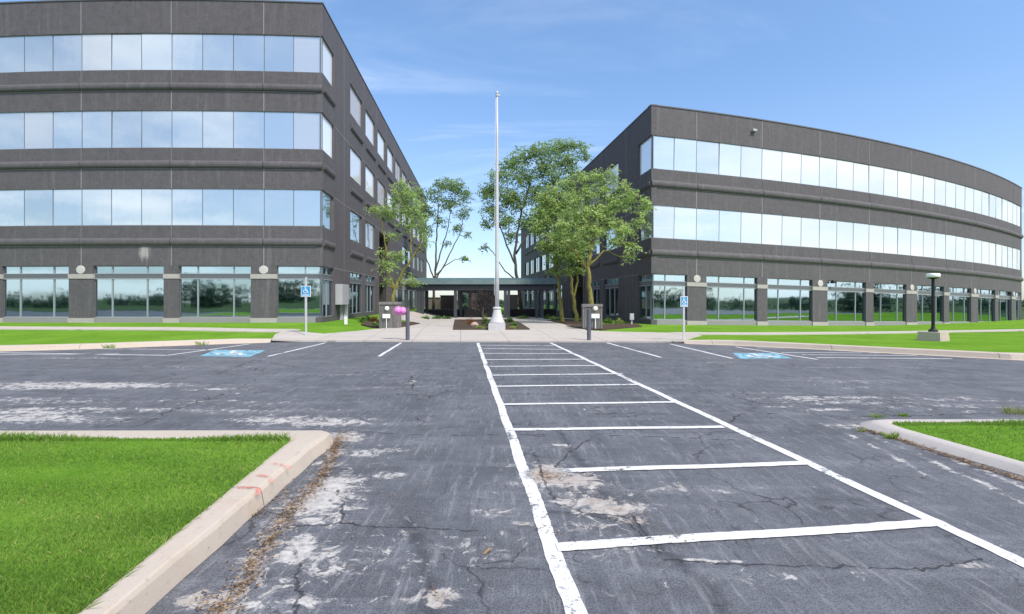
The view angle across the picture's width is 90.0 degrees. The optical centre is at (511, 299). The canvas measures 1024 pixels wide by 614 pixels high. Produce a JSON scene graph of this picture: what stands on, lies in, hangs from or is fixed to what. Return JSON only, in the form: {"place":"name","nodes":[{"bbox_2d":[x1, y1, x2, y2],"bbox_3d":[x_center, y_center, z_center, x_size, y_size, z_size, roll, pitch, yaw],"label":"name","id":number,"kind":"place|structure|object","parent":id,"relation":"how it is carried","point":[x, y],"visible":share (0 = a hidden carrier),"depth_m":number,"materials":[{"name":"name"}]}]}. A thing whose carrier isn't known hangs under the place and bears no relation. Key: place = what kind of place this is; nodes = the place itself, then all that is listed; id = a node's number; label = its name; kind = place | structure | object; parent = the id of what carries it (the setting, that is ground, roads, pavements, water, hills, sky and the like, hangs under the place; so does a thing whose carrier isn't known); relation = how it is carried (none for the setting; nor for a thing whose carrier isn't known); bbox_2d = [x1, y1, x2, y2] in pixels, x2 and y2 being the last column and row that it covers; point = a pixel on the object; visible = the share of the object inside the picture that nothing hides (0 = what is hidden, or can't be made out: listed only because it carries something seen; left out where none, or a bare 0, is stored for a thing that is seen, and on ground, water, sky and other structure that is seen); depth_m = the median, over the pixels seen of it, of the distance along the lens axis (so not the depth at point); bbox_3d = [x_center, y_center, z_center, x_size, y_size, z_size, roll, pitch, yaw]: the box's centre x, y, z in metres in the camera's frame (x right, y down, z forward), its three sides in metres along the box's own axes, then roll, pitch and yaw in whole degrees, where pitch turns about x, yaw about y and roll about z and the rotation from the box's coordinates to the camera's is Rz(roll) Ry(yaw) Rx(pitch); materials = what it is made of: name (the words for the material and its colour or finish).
{"place":"outdoors","nodes":[
{"label":"outdoors","id":0,"kind":"place"},
{"bbox_2d":[0,436,294,613],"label":"lawn","id":1,"kind":"structure","parent":0,"point":[81,474],"depth_m":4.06,"materials":[{"name":"green plant"}]},
{"bbox_2d":[0,430,292,440],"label":"grass","id":2,"kind":"structure","parent":1,"relation":"on","point":[5,435],"depth_m":5.27,"materials":[{"name":"green plant"}]},
{"bbox_2d":[0,326,300,332],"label":"sidewalk","id":3,"kind":"structure","parent":0,"point":[146,328],"depth_m":22.06,"materials":[{"name":"concrete"}]},
{"bbox_2d":[272,311,700,342],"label":"plaza pavement","id":4,"kind":"structure","parent":0,"point":[442,330],"depth_m":21.26,"materials":[{"name":"concrete"}]},
{"bbox_2d":[378,302,401,328],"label":"gate pillar","id":5,"kind":"structure","parent":4,"relation":"on","point":[394,320],"depth_m":25.27,"materials":[{"name":"grey concrete"}]},
{"bbox_2d":[361,320,419,327],"bbox_3d":[-6.917,1.389,29.649,3.101,0.299,8.001,0,0,-11],"label":"planting bed","id":6,"kind":"object","parent":4,"relation":"on","point":[368,324],"visible":0.47,"depth_m":28.06,"materials":[{"name":"brown soil"}]},
{"bbox_2d":[363,177,434,301],"bbox_3d":[-6.318,-2.603,29.195,4.078,8.577,2.220,0,0,0],"label":"tree","id":7,"kind":"object","parent":6,"relation":"on","point":[411,194],"visible":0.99,"depth_m":28.94,"materials":[{"name":"green plant"}]},
{"bbox_2d":[412,176,474,308],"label":"tree","id":8,"kind":"object","parent":4,"relation":"on","point":[454,186],"visible":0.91,"depth_m":54.92,"materials":[{"name":"green plant"}]},
{"bbox_2d":[401,278,557,317],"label":"entrance canopy","id":9,"kind":"object","parent":4,"relation":"on","point":[508,285],"visible":0.77,"depth_m":49.80,"materials":[{"name":"metal"}]},
{"bbox_2d":[453,319,529,329],"bbox_3d":[-1.836,1.533,32.338,4.386,0.317,16.830,0,0,-3],"label":"planting bed","id":10,"kind":"object","parent":4,"relation":"on","point":[459,324],"visible":0.48,"depth_m":25.90,"materials":[{"name":"brown soil"}]},
{"bbox_2d":[488,91,504,329],"bbox_3d":[-0.705,-4.137,24.165,0.780,11.390,0.780,0,0,0],"label":"flagpole","id":11,"kind":"object","parent":10,"relation":"on","point":[496,322],"visible":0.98,"depth_m":24.10,"materials":[{"name":"white metal"}]},
{"bbox_2d":[547,319,581,324],"bbox_3d":[3.985,1.556,35.570,2.716,0.351,14.646,0,0,0],"label":"planting bed","id":12,"kind":"object","parent":4,"relation":"on","point":[569,322],"visible":0.45,"depth_m":31.25,"materials":[{"name":"brown soil"}]},
{"bbox_2d":[523,183,582,321],"bbox_3d":[2.684,-3.005,33.008,3.911,9.506,1.902,0,0,0],"label":"tree","id":13,"kind":"object","parent":12,"relation":"on","point":[547,216],"visible":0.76,"depth_m":32.91,"materials":[{"name":"green plant"}]},
{"bbox_2d":[549,205,591,321],"bbox_3d":[3.849,-2.090,31.881,3.113,7.610,1.951,0,0,0],"label":"tree","id":14,"kind":"object","parent":12,"relation":"on","point":[572,258],"visible":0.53,"depth_m":31.89,"materials":[{"name":"green plant"}]},
{"bbox_2d":[567,323,641,330],"bbox_3d":[5.032,1.436,27.332,3.316,0.112,6.608,0,0,42],"label":"planting bed","id":15,"kind":"object","parent":4,"relation":"on","point":[617,326],"visible":0.67,"depth_m":26.00,"materials":[{"name":"brown soil"}]},
{"bbox_2d":[537,164,656,303],"bbox_3d":[4.733,-2.910,28.725,6.635,9.204,2.479,0,0,0],"label":"tree","id":16,"kind":"object","parent":15,"relation":"on","point":[594,230],"visible":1,"depth_m":28.43,"materials":[{"name":"green plant"}]},
{"bbox_2d":[0,342,1023,613],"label":"parking lot","id":17,"kind":"structure","parent":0,"point":[408,418],"depth_m":4.70,"materials":[{"name":"grey asphalt"}]},
{"bbox_2d":[0,339,271,351],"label":"kerb","id":18,"kind":"structure","parent":17,"relation":"on","point":[45,347],"depth_m":17.02,"materials":[{"name":"concrete"}]},
{"bbox_2d":[0,430,333,613],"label":"kerb","id":19,"kind":"structure","parent":17,"relation":"on","point":[171,563],"depth_m":3.49,"materials":[{"name":"concrete"}]},
{"bbox_2d":[194,434,347,613],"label":"leaf litter","id":20,"kind":"object","parent":17,"relation":"on","point":[228,599],"visible":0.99,"depth_m":3.38,"materials":[{"name":"brown plant"}]},
{"bbox_2d":[0,343,950,358],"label":"stall markings","id":21,"kind":"object","parent":17,"relation":"on","point":[383,353],"visible":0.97,"depth_m":15.36,"materials":[{"name":"paint"}]},
{"bbox_2d":[483,345,936,550],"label":"crosswalk markings","id":22,"kind":"object","parent":17,"relation":"on","point":[619,542],"visible":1,"depth_m":3.58,"materials":[{"name":"paint"}]},
{"bbox_2d":[477,343,1023,613],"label":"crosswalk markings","id":23,"kind":"object","parent":17,"relation":"on","point":[548,540],"visible":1,"depth_m":3.90,"materials":[{"name":"paint"}]},
{"bbox_2d":[681,340,1023,360],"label":"kerb","id":24,"kind":"structure","parent":17,"relation":"on","point":[957,353],"depth_m":15.58,"materials":[{"name":"concrete"}]},
{"bbox_2d":[860,419,1023,475],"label":"kerb","id":25,"kind":"structure","parent":17,"relation":"on","point":[974,454],"depth_m":5.46,"materials":[{"name":"concrete"}]},
{"bbox_2d":[0,307,1023,352],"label":"lawn","id":26,"kind":"structure","parent":0,"point":[1011,342],"depth_m":21.21,"materials":[{"name":"green plant"}]},
{"bbox_2d":[475,136,593,308],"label":"tree","id":27,"kind":"object","parent":26,"relation":"on","point":[510,197],"visible":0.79,"depth_m":55.74,"materials":[{"name":"green plant"}]},
{"bbox_2d":[917,273,949,341],"bbox_3d":[15.553,0.379,18.909,0.720,2.693,0.720,0,0,-29],"label":"lamp post","id":28,"kind":"object","parent":26,"relation":"on","point":[932,333],"visible":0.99,"depth_m":18.84,"materials":[{"name":"metal"}]},
{"bbox_2d":[0,0,1023,299],"label":"sky","id":29,"kind":"structure","parent":0,"point":[945,78],"materials":[{"name":"blue"}]},
{"bbox_2d":[499,300,1023,318],"bbox_3d":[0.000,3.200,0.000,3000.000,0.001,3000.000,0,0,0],"label":"ground","id":30,"kind":"structure","parent":0,"point":[1022,309],"depth_m":160.95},
{"bbox_2d":[0,0,426,341],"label":"office building","id":31,"kind":"structure","parent":30,"relation":"on","point":[203,161],"depth_m":26.84,"materials":[{"name":"concrete"}]},
{"bbox_2d":[0,190,23,225],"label":"window","id":32,"kind":"structure","parent":31,"relation":"in","point":[11,201],"depth_m":27.04,"materials":[{"name":"glass"}]},
{"bbox_2d":[0,36,23,72],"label":"window","id":33,"kind":"structure","parent":31,"relation":"in","point":[11,47],"depth_m":27.03,"materials":[{"name":"glass"}]},
{"bbox_2d":[0,112,24,149],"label":"window","id":34,"kind":"structure","parent":31,"relation":"in","point":[11,123],"depth_m":27.03,"materials":[{"name":"glass"}]},
{"bbox_2d":[3,266,68,316],"bbox_3d":[-25.032,-0.408,27.010,3.778,2.690,0.106,0,0,3],"label":"window","id":35,"kind":"structure","parent":31,"relation":"in","point":[29,291],"depth_m":27.02,"materials":[{"name":"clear glass"}]},
{"bbox_2d":[24,189,52,225],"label":"window","id":36,"kind":"structure","parent":31,"relation":"in","point":[38,203],"depth_m":26.93,"materials":[{"name":"glass"}]},
{"bbox_2d":[24,111,52,148],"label":"window","id":37,"kind":"structure","parent":31,"relation":"in","point":[38,126],"depth_m":26.94,"materials":[{"name":"glass"}]},
{"bbox_2d":[24,35,52,71],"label":"window","id":38,"kind":"structure","parent":31,"relation":"in","point":[38,49],"depth_m":26.93,"materials":[{"name":"glass"}]},
{"bbox_2d":[53,189,81,225],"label":"window","id":39,"kind":"structure","parent":31,"relation":"in","point":[67,203],"depth_m":26.86,"materials":[{"name":"glass"}]},
{"bbox_2d":[53,111,81,147],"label":"window","id":40,"kind":"structure","parent":31,"relation":"in","point":[67,125],"depth_m":26.86,"materials":[{"name":"glass"}]},
{"bbox_2d":[53,34,81,70],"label":"window","id":41,"kind":"structure","parent":31,"relation":"in","point":[67,49],"depth_m":26.86,"materials":[{"name":"glass"}]},
{"bbox_2d":[82,189,111,225],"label":"window","id":42,"kind":"structure","parent":31,"relation":"in","point":[96,203],"depth_m":26.80,"materials":[{"name":"glass"}]},
{"bbox_2d":[82,111,111,147],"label":"window","id":43,"kind":"structure","parent":31,"relation":"in","point":[96,125],"depth_m":26.80,"materials":[{"name":"glass"}]},
{"bbox_2d":[82,34,111,70],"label":"window","id":44,"kind":"structure","parent":31,"relation":"in","point":[96,48],"depth_m":26.80,"materials":[{"name":"glass"}]},
{"bbox_2d":[111,189,140,225],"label":"window","id":45,"kind":"structure","parent":31,"relation":"in","point":[126,203],"depth_m":26.76,"materials":[{"name":"glass"}]},
{"bbox_2d":[111,34,140,69],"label":"window","id":46,"kind":"structure","parent":31,"relation":"in","point":[126,48],"depth_m":26.78,"materials":[{"name":"glass"}]},
{"bbox_2d":[112,111,141,147],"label":"window","id":47,"kind":"structure","parent":31,"relation":"in","point":[126,125],"depth_m":26.78,"materials":[{"name":"glass"}]},
{"bbox_2d":[94,266,163,316],"bbox_3d":[-20.006,-0.401,26.823,3.778,2.690,0.106,0,0,1],"label":"window","id":48,"kind":"structure","parent":31,"relation":"in","point":[120,291],"depth_m":26.83,"materials":[{"name":"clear glass"}]},
{"bbox_2d":[141,189,171,224],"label":"window","id":49,"kind":"structure","parent":31,"relation":"in","point":[156,204],"depth_m":26.76,"materials":[{"name":"glass"}]},
{"bbox_2d":[141,110,171,147],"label":"window","id":50,"kind":"structure","parent":31,"relation":"in","point":[156,124],"depth_m":26.76,"materials":[{"name":"glass"}]},
{"bbox_2d":[141,33,171,69],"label":"window","id":51,"kind":"structure","parent":31,"relation":"in","point":[156,48],"depth_m":26.75,"materials":[{"name":"glass"}]},
{"bbox_2d":[172,189,201,225],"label":"window","id":52,"kind":"structure","parent":31,"relation":"in","point":[186,203],"depth_m":26.76,"materials":[{"name":"glass"}]},
{"bbox_2d":[172,110,202,147],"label":"window","id":53,"kind":"structure","parent":31,"relation":"in","point":[187,126],"depth_m":26.76,"materials":[{"name":"glass"}]},
{"bbox_2d":[172,33,202,69],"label":"window","id":54,"kind":"structure","parent":31,"relation":"in","point":[187,49],"depth_m":26.77,"materials":[{"name":"glass"}]},
{"bbox_2d":[180,266,250,316],"bbox_3d":[-15.516,-0.400,26.855,3.778,2.690,0.106,0,0,-2],"label":"window","id":55,"kind":"structure","parent":31,"relation":"in","point":[205,291],"depth_m":26.86,"materials":[{"name":"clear glass"}]},
{"bbox_2d":[202,189,233,225],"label":"window","id":56,"kind":"structure","parent":31,"relation":"in","point":[217,204],"depth_m":26.80,"materials":[{"name":"glass"}]},
{"bbox_2d":[202,111,233,147],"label":"window","id":57,"kind":"structure","parent":31,"relation":"in","point":[218,126],"depth_m":26.80,"materials":[{"name":"glass"}]},
{"bbox_2d":[203,34,233,70],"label":"window","id":58,"kind":"structure","parent":31,"relation":"in","point":[218,49],"depth_m":26.80,"materials":[{"name":"glass"}]},
{"bbox_2d":[233,189,264,225],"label":"window","id":59,"kind":"structure","parent":31,"relation":"in","point":[249,204],"depth_m":26.86,"materials":[{"name":"glass"}]},
{"bbox_2d":[233,111,264,148],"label":"window","id":60,"kind":"structure","parent":31,"relation":"in","point":[249,126],"depth_m":26.86,"materials":[{"name":"glass"}]},
{"bbox_2d":[233,34,264,70],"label":"window","id":61,"kind":"structure","parent":31,"relation":"in","point":[249,49],"depth_m":26.86,"materials":[{"name":"glass"}]},
{"bbox_2d":[264,111,292,148],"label":"window","id":62,"kind":"structure","parent":31,"relation":"in","point":[278,125],"depth_m":26.93,"materials":[{"name":"glass"}]},
{"bbox_2d":[264,189,293,225],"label":"window","id":63,"kind":"structure","parent":31,"relation":"in","point":[279,203],"depth_m":26.93,"materials":[{"name":"glass"}]},
{"bbox_2d":[264,35,293,71],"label":"window","id":64,"kind":"structure","parent":31,"relation":"in","point":[279,49],"depth_m":26.93,"materials":[{"name":"glass"}]},
{"bbox_2d":[277,266,322,316],"bbox_3d":[-11.200,-0.389,27.046,2.377,2.690,0.106,0,0,-4],"label":"window","id":65,"kind":"structure","parent":31,"relation":"in","point":[291,279],"depth_m":27.05,"materials":[{"name":"clear glass"}]},
{"bbox_2d":[293,112,322,149],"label":"window","id":66,"kind":"structure","parent":31,"relation":"in","point":[306,125],"depth_m":27.02,"materials":[{"name":"glass"}]},
{"bbox_2d":[294,190,322,225],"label":"window","id":67,"kind":"structure","parent":31,"relation":"in","point":[306,202],"depth_m":27.02,"materials":[{"name":"glass"}]},
{"bbox_2d":[294,36,322,72],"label":"window","id":68,"kind":"structure","parent":31,"relation":"in","point":[306,48],"depth_m":27.03,"materials":[{"name":"glass"}]},
{"bbox_2d":[320,266,332,316],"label":"window","id":69,"kind":"structure","parent":31,"relation":"in","point":[327,272],"depth_m":28.04,"materials":[{"name":"clear glass"}]},
{"bbox_2d":[350,272,360,313],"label":"window","id":70,"kind":"structure","parent":31,"relation":"in","point":[355,279],"depth_m":34.66,"materials":[{"name":"clear glass"}]},
{"bbox_2d":[521,104,1023,342],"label":"office building","id":71,"kind":"structure","parent":30,"relation":"on","point":[754,221],"depth_m":33.67,"materials":[{"name":"concrete"}]},
{"bbox_2d":[605,278,617,315],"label":"window","id":72,"kind":"structure","parent":71,"relation":"in","point":[611,285],"depth_m":37.51,"materials":[{"name":"clear glass"}]},
{"bbox_2d":[639,274,653,319],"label":"window","id":73,"kind":"structure","parent":71,"relation":"in","point":[645,285],"depth_m":30.96,"materials":[{"name":"clear glass"}]},
{"bbox_2d":[651,135,673,169],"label":"window","id":74,"kind":"structure","parent":71,"relation":"in","point":[663,146],"depth_m":30.17,"materials":[{"name":"glass"}]},
{"bbox_2d":[651,205,674,238],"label":"window","id":75,"kind":"structure","parent":71,"relation":"in","point":[664,216],"depth_m":30.17,"materials":[{"name":"glass"}]},
{"bbox_2d":[650,274,685,319],"bbox_3d":[9.303,-0.121,30.327,2.377,2.690,0.106,1,0,-14],"label":"window","id":76,"kind":"structure","parent":71,"relation":"in","point":[668,289],"depth_m":30.31,"materials":[{"name":"clear glass"}]},
{"bbox_2d":[674,207,696,239],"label":"window","id":77,"kind":"structure","parent":71,"relation":"in","point":[685,221],"depth_m":30.54,"materials":[{"name":"glass"}]},
{"bbox_2d":[674,138,696,171],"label":"window","id":78,"kind":"structure","parent":71,"relation":"in","point":[685,150],"depth_m":30.52,"materials":[{"name":"glass"}]},
{"bbox_2d":[696,140,718,174],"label":"window","id":79,"kind":"structure","parent":71,"relation":"in","point":[707,152],"depth_m":30.93,"materials":[{"name":"glass"}]},
{"bbox_2d":[696,208,719,240],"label":"window","id":80,"kind":"structure","parent":71,"relation":"in","point":[707,219],"depth_m":30.93,"materials":[{"name":"glass"}]},
{"bbox_2d":[719,210,740,242],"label":"window","id":81,"kind":"structure","parent":71,"relation":"in","point":[729,221],"depth_m":31.37,"materials":[{"name":"glass"}]},
{"bbox_2d":[719,143,740,176],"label":"window","id":82,"kind":"structure","parent":71,"relation":"in","point":[729,154],"depth_m":31.34,"materials":[{"name":"glass"}]},
{"bbox_2d":[706,276,756,320],"bbox_3d":[13.479,-0.037,31.462,3.778,2.690,0.106,1,0,-16],"label":"window","id":83,"kind":"structure","parent":71,"relation":"in","point":[727,298],"depth_m":31.45,"materials":[{"name":"clear glass"}]},
{"bbox_2d":[740,146,761,178],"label":"window","id":84,"kind":"structure","parent":71,"relation":"in","point":[751,157],"depth_m":31.81,"materials":[{"name":"glass"}]},
{"bbox_2d":[741,212,761,243],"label":"window","id":85,"kind":"structure","parent":71,"relation":"in","point":[751,223],"depth_m":31.81,"materials":[{"name":"glass"}]},
{"bbox_2d":[761,213,781,244],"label":"window","id":86,"kind":"structure","parent":71,"relation":"in","point":[771,223],"depth_m":32.28,"materials":[{"name":"glass"}]},
{"bbox_2d":[762,148,781,180],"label":"window","id":87,"kind":"structure","parent":71,"relation":"in","point":[771,159],"depth_m":32.28,"materials":[{"name":"glass"}]},
{"bbox_2d":[767,278,811,320],"bbox_3d":[17.763,0.057,32.801,3.778,2.690,0.106,1,0,-19],"label":"window","id":88,"kind":"structure","parent":71,"relation":"in","point":[787,299],"depth_m":32.78,"materials":[{"name":"clear glass"}]},
{"bbox_2d":[782,215,801,246],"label":"window","id":89,"kind":"structure","parent":71,"relation":"in","point":[791,225],"depth_m":32.78,"materials":[{"name":"glass"}]},
{"bbox_2d":[782,151,801,183],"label":"window","id":90,"kind":"structure","parent":71,"relation":"in","point":[791,162],"depth_m":32.78,"materials":[{"name":"glass"}]},
{"bbox_2d":[801,217,819,247],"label":"window","id":91,"kind":"structure","parent":71,"relation":"in","point":[809,226],"depth_m":33.31,"materials":[{"name":"glass"}]},
{"bbox_2d":[801,154,819,185],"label":"window","id":92,"kind":"structure","parent":71,"relation":"in","point":[810,171],"depth_m":33.31,"materials":[{"name":"glass"}]},
{"bbox_2d":[819,219,836,248],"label":"window","id":93,"kind":"structure","parent":71,"relation":"in","point":[827,228],"depth_m":33.82,"materials":[{"name":"glass"}]},
{"bbox_2d":[819,157,836,187],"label":"window","id":94,"kind":"structure","parent":71,"relation":"in","point":[827,166],"depth_m":33.85,"materials":[{"name":"glass"}]},
{"bbox_2d":[836,221,853,250],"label":"window","id":95,"kind":"structure","parent":71,"relation":"in","point":[844,229],"depth_m":34.39,"materials":[{"name":"glass"}]},
{"bbox_2d":[837,159,853,190],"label":"window","id":96,"kind":"structure","parent":71,"relation":"in","point":[845,169],"depth_m":34.42,"materials":[{"name":"glass"}]},
{"bbox_2d":[827,281,864,321],"bbox_3d":[22.486,0.155,34.501,3.778,2.690,0.105,1,0,-21],"label":"window","id":97,"kind":"structure","parent":71,"relation":"in","point":[845,300],"depth_m":34.51,"materials":[{"name":"clear glass"}]},
{"bbox_2d":[853,222,868,251],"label":"window","id":98,"kind":"structure","parent":71,"relation":"in","point":[860,230],"depth_m":34.96,"materials":[{"name":"glass"}]},
{"bbox_2d":[853,162,868,192],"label":"window","id":99,"kind":"structure","parent":71,"relation":"in","point":[861,171],"depth_m":34.99,"materials":[{"name":"glass"}]},
{"bbox_2d":[874,283,904,321],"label":"window","id":100,"kind":"structure","parent":71,"relation":"in","point":[889,299],"depth_m":36.23,"materials":[{"name":"clear glass"}]},
{"bbox_2d":[917,285,942,321],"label":"window","id":101,"kind":"structure","parent":71,"relation":"in","point":[924,292],"depth_m":38.23,"materials":[{"name":"clear glass"}]},
{"bbox_2d":[949,287,969,321],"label":"window","id":102,"kind":"structure","parent":71,"relation":"in","point":[959,297],"depth_m":40.35,"materials":[{"name":"clear glass"}]},
{"bbox_2d":[978,289,993,321],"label":"window","id":103,"kind":"structure","parent":71,"relation":"in","point":[985,299],"depth_m":42.88,"materials":[{"name":"clear glass"}]},
{"bbox_2d":[668,329,1023,334],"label":"sidewalk","id":104,"kind":"structure","parent":0,"point":[807,333],"depth_m":23.00,"materials":[{"name":"concrete"}]},
{"bbox_2d":[894,421,1023,461],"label":"lawn","id":105,"kind":"structure","parent":0,"point":[1007,437],"depth_m":5.71,"materials":[{"name":"green plant"}]},
{"bbox_2d":[892,418,1023,425],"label":"grass","id":106,"kind":"structure","parent":105,"relation":"on","point":[994,422],"depth_m":6.27,"materials":[{"name":"green plant"}]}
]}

